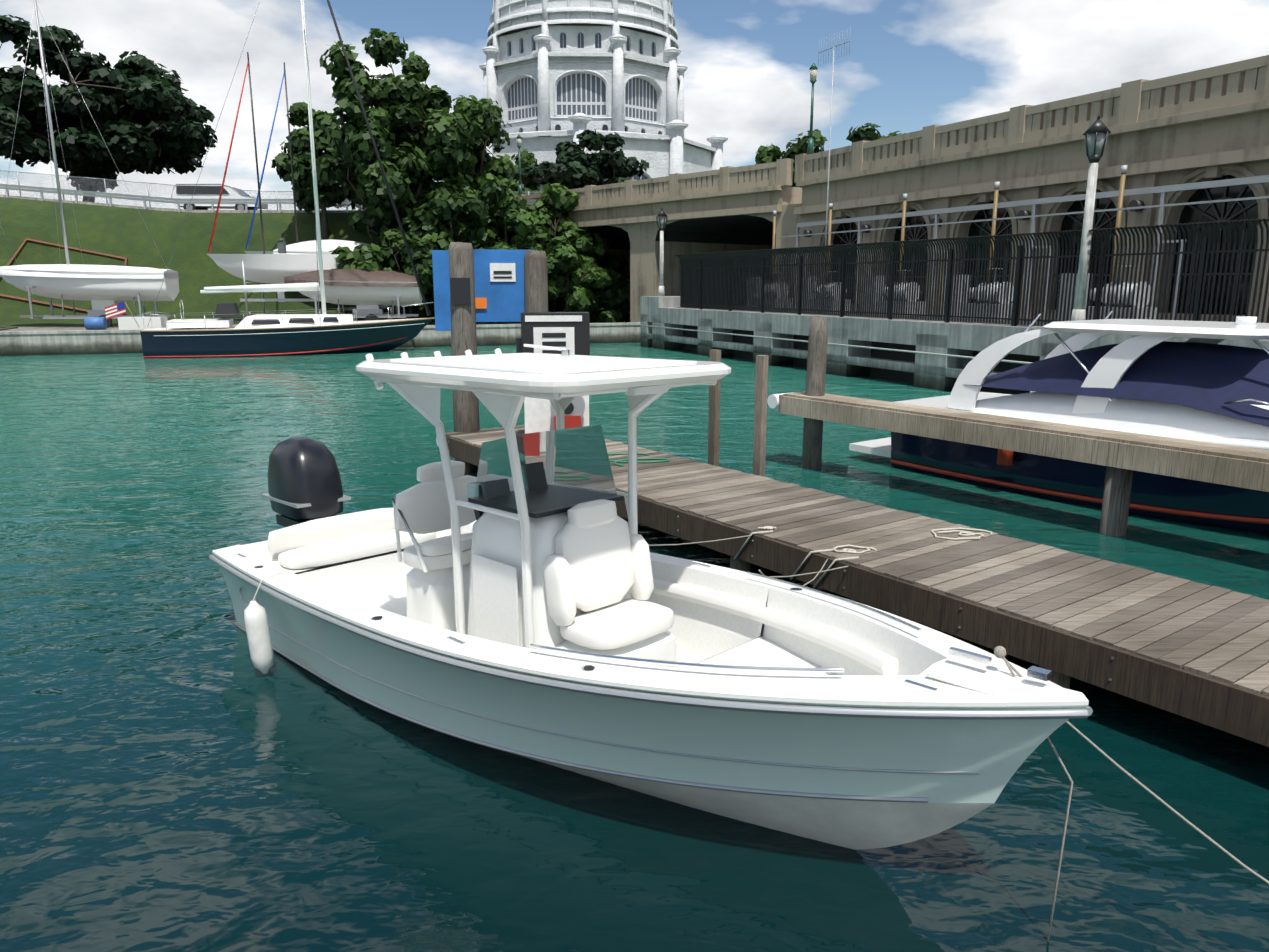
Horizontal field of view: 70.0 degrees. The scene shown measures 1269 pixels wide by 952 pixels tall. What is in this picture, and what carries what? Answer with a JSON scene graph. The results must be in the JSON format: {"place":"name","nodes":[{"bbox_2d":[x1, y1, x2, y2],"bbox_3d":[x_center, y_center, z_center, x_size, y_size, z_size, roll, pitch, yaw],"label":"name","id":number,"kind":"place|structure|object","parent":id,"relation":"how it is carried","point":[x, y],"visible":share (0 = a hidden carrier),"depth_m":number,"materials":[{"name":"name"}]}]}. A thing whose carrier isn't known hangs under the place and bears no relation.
{"place":"outdoors","nodes":[
{"label":"outdoors","id":0,"kind":"place"},
{"bbox_2d":[0,197,550,330],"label":"bank","id":1,"kind":"structure","parent":0,"point":[120,231],"depth_m":51.90,"materials":[{"name":"green plant"}]},
{"bbox_2d":[0,14,217,201],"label":"tree","id":2,"kind":"object","parent":1,"relation":"on","point":[148,118],"visible":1,"depth_m":68.51,"materials":[{"name":"green plant"}]},
{"bbox_2d":[0,0,421,329],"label":"sailboats","id":3,"kind":"object","parent":1,"relation":"on","point":[100,287],"visible":0.9,"depth_m":45.76,"materials":[{"name":"white plastic"}]},
{"bbox_2d":[0,170,539,209],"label":"guardrail","id":4,"kind":"object","parent":1,"relation":"on","point":[62,185],"visible":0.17,"depth_m":64.40,"materials":[{"name":"grey metal"}]},
{"bbox_2d":[271,101,353,239],"bbox_3d":[-18.535,-17.609,52.819,5.078,7.985,5.336,0,12,-1],"label":"poplar tree","id":5,"kind":"object","parent":1,"relation":"on","point":[323,123],"visible":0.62,"depth_m":51.62,"materials":[{"name":"green plant"}]},
{"bbox_2d":[329,245,359,320],"bbox_3d":[-14.941,-9.985,48.879,5.012,4.750,4.379,-9,15,-36],"label":"bush","id":6,"kind":"object","parent":1,"relation":"on","point":[345,258],"visible":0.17,"depth_m":47.49,"materials":[{"name":"green plant"}]},
{"bbox_2d":[310,28,477,318],"bbox_3d":[-13.294,-16.413,51.402,8.319,16.262,8.461,10,16,40],"label":"poplar tree","id":7,"kind":"object","parent":1,"relation":"on","point":[405,112],"visible":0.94,"depth_m":48.99,"materials":[{"name":"green plant"}]},
{"bbox_2d":[352,228,437,318],"bbox_3d":[-11.820,-10.433,48.849,5.832,5.638,5.164,0,12,-1],"label":"bush","id":8,"kind":"object","parent":1,"relation":"on","point":[390,254],"visible":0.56,"depth_m":47.12,"materials":[{"name":"green plant"}]},
{"bbox_2d":[403,185,499,295],"bbox_3d":[-9.686,-12.056,50.751,7.222,8.022,5.912,0,12,-1],"label":"bush","id":9,"kind":"object","parent":1,"relation":"on","point":[438,216],"visible":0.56,"depth_m":48.88,"materials":[{"name":"green plant"}]},
{"bbox_2d":[413,87,518,217],"bbox_3d":[-9.770,-18.250,55.164,7.650,9.913,6.254,8,15,35],"label":"tree","id":10,"kind":"object","parent":1,"relation":"on","point":[483,114],"visible":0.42,"depth_m":53.05,"materials":[{"name":"green plant"}]},
{"bbox_2d":[474,242,516,323],"bbox_3d":[-7.824,-10.214,49.370,5.250,4.992,5.647,0,12,-1],"label":"bush","id":11,"kind":"object","parent":1,"relation":"on","point":[504,246],"depth_m":48.67,"materials":[{"name":"green plant"}]},
{"bbox_2d":[460,173,557,249],"bbox_3d":[-7.187,-12.823,52.713,6.328,8.707,6.890,0,12,-1],"label":"bush","id":12,"kind":"object","parent":1,"relation":"on","point":[511,209],"visible":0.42,"depth_m":50.45,"materials":[{"name":"green plant"}]},
{"bbox_2d":[501,183,607,311],"bbox_3d":[-4.817,-13.206,55.015,6.635,8.499,5.514,0,12,-1],"label":"bush","id":13,"kind":"object","parent":1,"relation":"on","point":[545,208],"visible":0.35,"depth_m":52.84,"materials":[{"name":"green plant"}]},
{"bbox_2d":[521,237,612,311],"bbox_3d":[-3.860,-10.940,51.668,5.254,5.458,5.160,0,12,-1],"label":"bush","id":14,"kind":"object","parent":1,"relation":"on","point":[571,277],"visible":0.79,"depth_m":50.56,"materials":[{"name":"green plant"}]},
{"bbox_2d":[0,184,640,355],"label":"seawall","id":15,"kind":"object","parent":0,"point":[59,342],"depth_m":45.67,"materials":[{"name":"concrete"}]},
{"bbox_2d":[171,184,267,209],"bbox_3d":[-25.988,-17.323,56.873,5.160,1.760,2.020,-1,12,-3],"label":"white minivan","id":16,"kind":"object","parent":15,"relation":"on","point":[201,191],"visible":0.56,"depth_m":55.89,"materials":[{"name":"white metal"}]},
{"bbox_2d":[0,343,1268,951],"bbox_3d":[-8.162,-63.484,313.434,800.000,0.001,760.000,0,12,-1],"label":"water","id":17,"kind":"structure","parent":0,"point":[180,771],"depth_m":5.75,"materials":[{"name":"teal liquid"}]},
{"bbox_2d":[105,0,434,357],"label":"sailboat","id":18,"kind":"object","parent":17,"relation":"on","point":[262,334],"visible":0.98,"depth_m":39.21,"materials":[{"name":"blue"}]},
{"bbox_2d":[209,344,1092,849],"bbox_3d":[-0.845,0.562,6.740,7.963,3.050,2.762,10,15,44],"label":"console boat","id":19,"kind":"object","parent":17,"relation":"on","point":[529,596],"visible":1,"depth_m":5.84,"materials":[{"name":"white plastic"}]},
{"bbox_2d":[436,349,1268,746],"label":"dock","id":20,"kind":"object","parent":17,"relation":"in","point":[1188,649],"visible":0.77,"depth_m":7.74,"materials":[{"name":"brown wood"}]},
{"bbox_2d":[649,535,1268,941],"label":"mooring lines","id":21,"kind":"object","parent":20,"relation":"attached to","point":[999,651],"visible":0.56,"depth_m":4.22,"materials":[{"name":"fabric"}]},
{"bbox_2d":[849,311,1268,533],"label":"motorboat","id":22,"kind":"object","parent":17,"relation":"in","point":[1202,384],"visible":0.81,"depth_m":12.26,"materials":[{"name":"blue"}]},
{"bbox_2d":[0,0,1268,209],"label":"sky","id":23,"kind":"structure","parent":0,"point":[909,66],"materials":[{"name":"white"}]},
{"bbox_2d":[639,296,1268,394],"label":"quay","id":24,"kind":"structure","parent":0,"point":[937,354],"depth_m":30.29,"materials":[{"name":"concrete"}]},
{"bbox_2d":[656,27,1268,320],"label":"lamp posts","id":25,"kind":"object","parent":24,"relation":"on","point":[1096,132],"visible":0.48,"depth_m":25.81,"materials":[{"name":"black metal"}]},
{"bbox_2d":[675,218,1268,325],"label":"iron fence","id":26,"kind":"object","parent":24,"relation":"on","point":[699,286],"visible":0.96,"depth_m":25.76,"materials":[{"name":"black metal"}]},
{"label":"plateau terrain","id":27,"kind":"structure","parent":0,"visible":0},
{"bbox_2d":[333,175,366,209],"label":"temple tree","id":28,"kind":"object","parent":27,"relation":"on","point":[357,205],"depth_m":113.30,"materials":[{"name":"green plant"}]},
{"bbox_2d":[506,149,540,194],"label":"tree","id":29,"kind":"object","parent":27,"relation":"on","point":[526,157],"visible":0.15,"depth_m":79.26,"materials":[{"name":"green plant"}]},
{"bbox_2d":[513,129,648,189],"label":"tree","id":30,"kind":"object","parent":27,"relation":"on","point":[575,166],"visible":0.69,"depth_m":71.20,"materials":[{"name":"green plant"}]},
{"bbox_2d":[479,0,727,191],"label":"domed building","id":31,"kind":"structure","parent":27,"relation":"on","point":[555,72],"depth_m":123.92,"materials":[{"name":"stone"}]},
{"bbox_2d":[755,129,827,187],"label":"tree","id":32,"kind":"object","parent":27,"relation":"on","point":[771,153],"visible":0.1,"depth_m":72.79,"materials":[{"name":"green plant"}]},
{"bbox_2d":[462,55,1268,322],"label":"bridge","id":33,"kind":"structure","parent":27,"relation":"on","point":[1208,124],"depth_m":29.93,"materials":[{"name":"concrete"}]},
{"bbox_2d":[846,123,904,144],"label":"tree","id":34,"kind":"object","parent":27,"relation":"on","point":[861,133],"visible":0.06,"depth_m":68.08,"materials":[{"name":"green plant"}]},
{"label":"ground","id":35,"kind":"structure","parent":0,"visible":0},
{"bbox_2d":[432,242,589,467],"bbox_3d":[-1.671,-1.165,14.895,2.998,5.227,1.496,9,15,38],"label":"fuel station","id":36,"kind":"object","parent":35,"relation":"on","point":[472,286],"visible":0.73,"depth_m":14.90,"materials":[{"name":"blue metal"}]},
{"bbox_2d":[587,253,629,322],"bbox_3d":[-1.808,-10.272,56.241,5.214,7.049,6.170,4,12,16],"label":"bush","id":37,"kind":"object","parent":35,"relation":"on","point":[612,300],"visible":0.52,"depth_m":54.40,"materials":[{"name":"green plant"}]},
{"bbox_2d":[767,317,1268,535],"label":"finger pier","id":38,"kind":"structure","parent":35,"relation":"on","point":[1121,456],"depth_m":11.71,"materials":[{"name":"brown wood"}]}
]}

